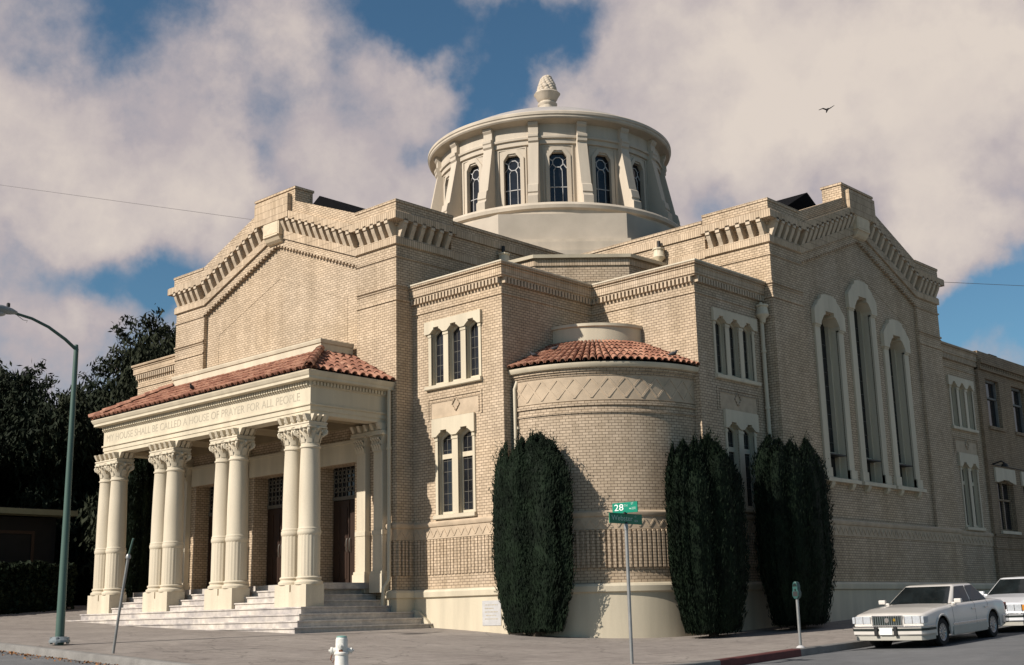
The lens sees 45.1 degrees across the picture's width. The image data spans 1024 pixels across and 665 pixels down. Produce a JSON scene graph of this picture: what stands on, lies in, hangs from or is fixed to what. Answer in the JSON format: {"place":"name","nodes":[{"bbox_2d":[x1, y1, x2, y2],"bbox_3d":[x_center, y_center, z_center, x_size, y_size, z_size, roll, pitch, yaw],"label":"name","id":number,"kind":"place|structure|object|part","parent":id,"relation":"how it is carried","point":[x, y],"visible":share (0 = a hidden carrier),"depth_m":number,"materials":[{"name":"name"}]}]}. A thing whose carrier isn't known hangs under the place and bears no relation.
{"place":"outdoors","nodes":[
{"label":"outdoors","id":0,"kind":"place"},
{"bbox_2d":[3,185,251,219],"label":"overhead wire","id":1,"kind":"object","parent":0,"point":[128,202],"visible":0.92,"depth_m":40.09,"materials":[{"name":"metal"}]},
{"bbox_2d":[0,605,856,664],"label":"sidewalk","id":2,"kind":"structure","parent":0,"point":[429,646],"depth_m":24.57,"materials":[{"name":"concrete"}]},
{"bbox_2d":[0,559,77,613],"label":"hedge","id":3,"kind":"object","parent":2,"relation":"on","point":[28,586],"visible":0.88,"depth_m":38.83,"materials":[{"name":"green plant"}]},
{"bbox_2d":[0,506,77,563],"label":"house","id":4,"kind":"structure","parent":2,"relation":"on","point":[26,533],"depth_m":40.67,"materials":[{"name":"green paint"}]},
{"bbox_2d":[0,530,34,562],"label":"window","id":5,"kind":"structure","parent":4,"relation":"in","point":[15,545],"depth_m":40.39,"materials":[{"name":"black glass"}]},
{"bbox_2d":[0,303,78,644],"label":"street lamp","id":6,"kind":"object","parent":2,"relation":"on","point":[59,638],"visible":0.97,"depth_m":24.55,"materials":[{"name":"metal"}]},
{"bbox_2d":[0,469,99,602],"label":"hedge","id":7,"kind":"object","parent":2,"relation":"on","point":[7,489],"visible":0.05,"depth_m":49.70,"materials":[{"name":"green plant"}]},
{"bbox_2d":[0,358,103,604],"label":"tree","id":8,"kind":"object","parent":2,"relation":"on","point":[21,401],"visible":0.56,"depth_m":46.52,"materials":[{"name":"green plant"}]},
{"bbox_2d":[49,358,126,476],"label":"tree","id":9,"kind":"object","parent":2,"relation":"on","point":[92,385],"visible":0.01,"depth_m":55.57,"materials":[{"name":"green plant"}]},
{"bbox_2d":[25,303,175,605],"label":"tree","id":10,"kind":"object","parent":2,"relation":"on","point":[152,348],"visible":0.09,"depth_m":47.01,"materials":[{"name":"green plant"}]},
{"bbox_2d":[112,538,133,653],"bbox_3d":[-7.000,4.785,22.158,0.577,2.121,0.100,-13,-17,41],"label":"bent post","id":11,"kind":"object","parent":2,"relation":"on","point":[128,556],"visible":0.93,"depth_m":22.17,"materials":[{"name":"metal"}]},
{"bbox_2d":[98,458,154,601],"bbox_3d":[-11.819,6.041,38.231,1.946,5.708,2.071,-13,-17,41],"label":"cypress tree","id":12,"kind":"object","parent":2,"relation":"on","point":[140,496],"visible":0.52,"depth_m":37.65,"materials":[{"name":"green plant"}]},
{"bbox_2d":[328,636,353,664],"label":"fire hydrant","id":13,"kind":"object","parent":2,"relation":"on","point":[341,651],"visible":1,"depth_m":18.40,"materials":[{"name":"white metal"}]},
{"bbox_2d":[66,75,996,637],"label":"brick temple","id":14,"kind":"structure","parent":2,"relation":"on","point":[316,447],"depth_m":32.84,"materials":[{"name":"beige brick"}]},
{"bbox_2d":[207,487,213,588],"bbox_3d":[-8.589,6.075,36.475,1.480,3.100,0.174,-13,-17,41],"label":"doorway","id":15,"kind":"structure","parent":14,"relation":"in","point":[210,514],"depth_m":36.87,"materials":[{"name":"brown wood"}]},
{"bbox_2d":[266,476,283,584],"bbox_3d":[-6.434,5.578,34.523,1.480,3.100,0.174,-13,-17,41],"label":"doorway","id":16,"kind":"structure","parent":14,"relation":"in","point":[275,485],"depth_m":34.75,"materials":[{"name":"brown wood"}]},
{"bbox_2d":[333,466,354,582],"bbox_3d":[-4.279,5.080,32.570,1.480,3.100,0.174,-13,-17,41],"label":"doorway","id":17,"kind":"structure","parent":14,"relation":"in","point":[344,477],"depth_m":32.71,"materials":[{"name":"brown wood"}]},
{"bbox_2d":[443,171,449,203],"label":"dome window","id":18,"kind":"structure","parent":14,"relation":"in","point":[445,182],"depth_m":44.36,"materials":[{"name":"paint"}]},
{"bbox_2d":[424,309,482,391],"bbox_3d":[-1.385,0.488,31.118,2.020,1.790,0.420,-13,-17,41],"label":"window","id":19,"kind":"structure","parent":14,"relation":"in","point":[463,369],"depth_m":31.09,"materials":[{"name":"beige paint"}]},
{"bbox_2d":[431,412,476,519],"bbox_3d":[-1.325,3.330,30.474,1.500,2.520,0.420,-13,-17,41],"label":"window","id":20,"kind":"structure","parent":14,"relation":"in","point":[450,456],"depth_m":30.43,"materials":[{"name":"beige paint"}]},
{"bbox_2d":[463,155,482,214],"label":"dome window","id":21,"kind":"structure","parent":14,"relation":"in","point":[471,176],"depth_m":42.94,"materials":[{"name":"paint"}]},
{"bbox_2d":[498,147,527,206],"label":"dome window","id":22,"kind":"structure","parent":14,"relation":"in","point":[511,179],"depth_m":42.02,"materials":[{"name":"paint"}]},
{"bbox_2d":[542,145,574,201],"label":"dome window","id":23,"kind":"structure","parent":14,"relation":"in","point":[558,166],"depth_m":41.78,"materials":[{"name":"paint"}]},
{"bbox_2d":[588,146,617,204],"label":"dome window","id":24,"kind":"structure","parent":14,"relation":"in","point":[602,168],"depth_m":42.16,"materials":[{"name":"paint"}]},
{"bbox_2d":[629,154,647,210],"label":"dome window","id":25,"kind":"structure","parent":14,"relation":"in","point":[641,178],"depth_m":43.22,"materials":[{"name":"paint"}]},
{"bbox_2d":[668,350,677,355],"bbox_3d":[3.895,0.500,29.786,0.271,0.162,0.101,-2,-13,3],"label":"pigeon","id":26,"kind":"object","parent":14,"relation":"on","point":[673,353],"visible":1,"depth_m":29.76,"materials":[{"name":"grey"}]},
{"bbox_2d":[711,307,761,386],"bbox_3d":[5.605,0.413,31.509,0.420,1.790,2.020,-13,-17,41],"label":"window","id":27,"kind":"structure","parent":14,"relation":"in","point":[725,324],"depth_m":31.49,"materials":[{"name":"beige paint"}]},
{"bbox_2d":[723,409,758,512],"bbox_3d":[5.678,3.256,30.866,0.420,2.520,1.500,-13,-17,41],"label":"window","id":28,"kind":"structure","parent":14,"relation":"in","point":[747,424],"depth_m":30.88,"materials":[{"name":"beige paint"}]},
{"bbox_2d":[811,294,861,490],"bbox_3d":[8.820,1.650,34.349,0.590,5.460,1.880,-13,-17,41],"label":"tall window","id":29,"kind":"structure","parent":14,"relation":"in","point":[826,327],"depth_m":34.52,"materials":[{"name":"beige paint"}]},
{"bbox_2d":[845,280,895,494],"bbox_3d":[10.217,1.570,35.911,0.590,6.250,1.880,-13,-17,41],"label":"tall window","id":30,"kind":"structure","parent":14,"relation":"in","point":[871,440],"depth_m":36.05,"materials":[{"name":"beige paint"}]},
{"bbox_2d":[880,319,926,497],"bbox_3d":[11.612,2.289,37.268,0.590,5.390,1.880,-13,-17,41],"label":"tall window","id":31,"kind":"structure","parent":14,"relation":"in","point":[893,349],"depth_m":37.42,"materials":[{"name":"beige paint"}]},
{"bbox_2d":[946,374,978,433],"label":"window","id":32,"kind":"structure","parent":14,"relation":"in","point":[968,392],"depth_m":41.33,"materials":[{"name":"beige paint"}]},
{"bbox_2d":[957,452,986,531],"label":"window","id":33,"kind":"structure","parent":14,"relation":"in","point":[966,461],"depth_m":40.63,"materials":[{"name":"beige paint"}]},
{"bbox_2d":[948,282,1021,285],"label":"overhead wire","id":34,"kind":"object","parent":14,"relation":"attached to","point":[990,284],"visible":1,"depth_m":41.68,"materials":[{"name":"metal"}]},
{"bbox_2d":[488,425,576,636],"bbox_3d":[0.483,4.609,28.352,2.324,5.042,1.003,-8,-15,27],"label":"cypress tree","id":35,"kind":"object","parent":2,"relation":"on","point":[533,539],"visible":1,"depth_m":28.00,"materials":[{"name":"green plant"}]},
{"bbox_2d":[609,501,641,663],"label":"street sign","id":36,"kind":"object","parent":2,"relation":"on","point":[619,514],"visible":1,"depth_m":20.91,"materials":[{"name":"metal"}]},
{"bbox_2d":[662,427,750,637],"bbox_3d":[4.532,4.592,28.288,1.401,5.082,2.454,-13,-17,41],"label":"cypress tree","id":37,"kind":"object","parent":2,"relation":"on","point":[708,551],"visible":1,"depth_m":27.74,"materials":[{"name":"green plant"}]},
{"bbox_2d":[748,431,837,628],"bbox_3d":[6.902,4.822,30.075,1.559,5.117,3.202,-13,-17,41],"label":"cypress tree","id":38,"kind":"object","parent":2,"relation":"on","point":[792,515],"visible":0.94,"depth_m":29.34,"materials":[{"name":"green plant"}]},
{"bbox_2d":[792,581,804,647],"bbox_3d":[5.510,5.477,23.706,0.170,1.349,0.170,-13,-17,41],"label":"parking meter","id":39,"kind":"object","parent":2,"relation":"on","point":[796,593],"visible":0.99,"depth_m":23.73,"materials":[{"name":"metal"}]},
{"bbox_2d":[974,350,1023,581],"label":"brick annex","id":40,"kind":"object","parent":2,"relation":"on","point":[999,382],"visible":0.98,"depth_m":42.81,"materials":[{"name":"beige brick"}]},
{"bbox_2d":[985,380,1006,431],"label":"window","id":41,"kind":"structure","parent":40,"relation":"in","point":[990,386],"depth_m":43.31,"materials":[{"name":"glass"}]},
{"bbox_2d":[994,467,1021,534],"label":"window","id":42,"kind":"structure","parent":40,"relation":"in","point":[1000,474],"depth_m":42.59,"materials":[{"name":"glass"}]},
{"bbox_2d":[1011,388,1023,436],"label":"window","id":43,"kind":"structure","parent":40,"relation":"in","point":[1016,396],"depth_m":44.96,"materials":[{"name":"glass"}]},
{"bbox_2d":[1020,472,1023,489],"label":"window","id":44,"kind":"structure","parent":40,"relation":"in","point":[1021,473],"depth_m":43.60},
{"bbox_2d":[0,626,1023,664],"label":"road","id":45,"kind":"structure","parent":0,"point":[1004,645],"depth_m":22.34,"materials":[{"name":"grey asphalt"}]},
{"bbox_2d":[0,650,117,664],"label":"leaf litter","id":46,"kind":"object","parent":45,"relation":"on","point":[59,658],"visible":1,"depth_m":22.62,"materials":[{"name":"brown plant"}]},
{"bbox_2d":[0,642,720,664],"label":"kerb","id":47,"kind":"structure","parent":45,"relation":"on","point":[77,655],"depth_m":21.92,"materials":[{"name":"concrete"}]},
{"bbox_2d":[714,649,801,664],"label":"red kerb","id":48,"kind":"structure","parent":45,"relation":"on","point":[763,657],"depth_m":22.32,"materials":[{"name":"paint"}]},
{"bbox_2d":[793,633,950,655],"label":"kerb","id":49,"kind":"structure","parent":45,"relation":"on","point":[827,648],"depth_m":24.26,"materials":[{"name":"concrete"}]},
{"bbox_2d":[852,583,1008,646],"bbox_3d":[8.708,5.839,25.541,1.772,1.187,4.309,-13,-15,41],"label":"parked car","id":50,"kind":"object","parent":45,"relation":"on","point":[932,614],"visible":0.99,"depth_m":24.66,"materials":[{"name":"white paint"}]},
{"bbox_3d":[9.122,5.346,25.205,0.159,0.310,0.872,-13,-15,41],"label":"side window","id":51,"kind":"part","parent":50,"relation":"part of","materials":[{"name":"black glass"}]},
{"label":"side window","id":52,"kind":"part","parent":50,"relation":"part of","materials":[{"name":"black glass"}]},
{"bbox_2d":[979,576,1023,626],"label":"parked car","id":53,"kind":"object","parent":45,"relation":"on","point":[1009,591],"visible":0.43,"depth_m":28.30,"materials":[{"name":"white paint"}]},
{"bbox_2d":[0,0,1023,404],"label":"sky","id":54,"kind":"structure","parent":0,"point":[219,107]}
]}

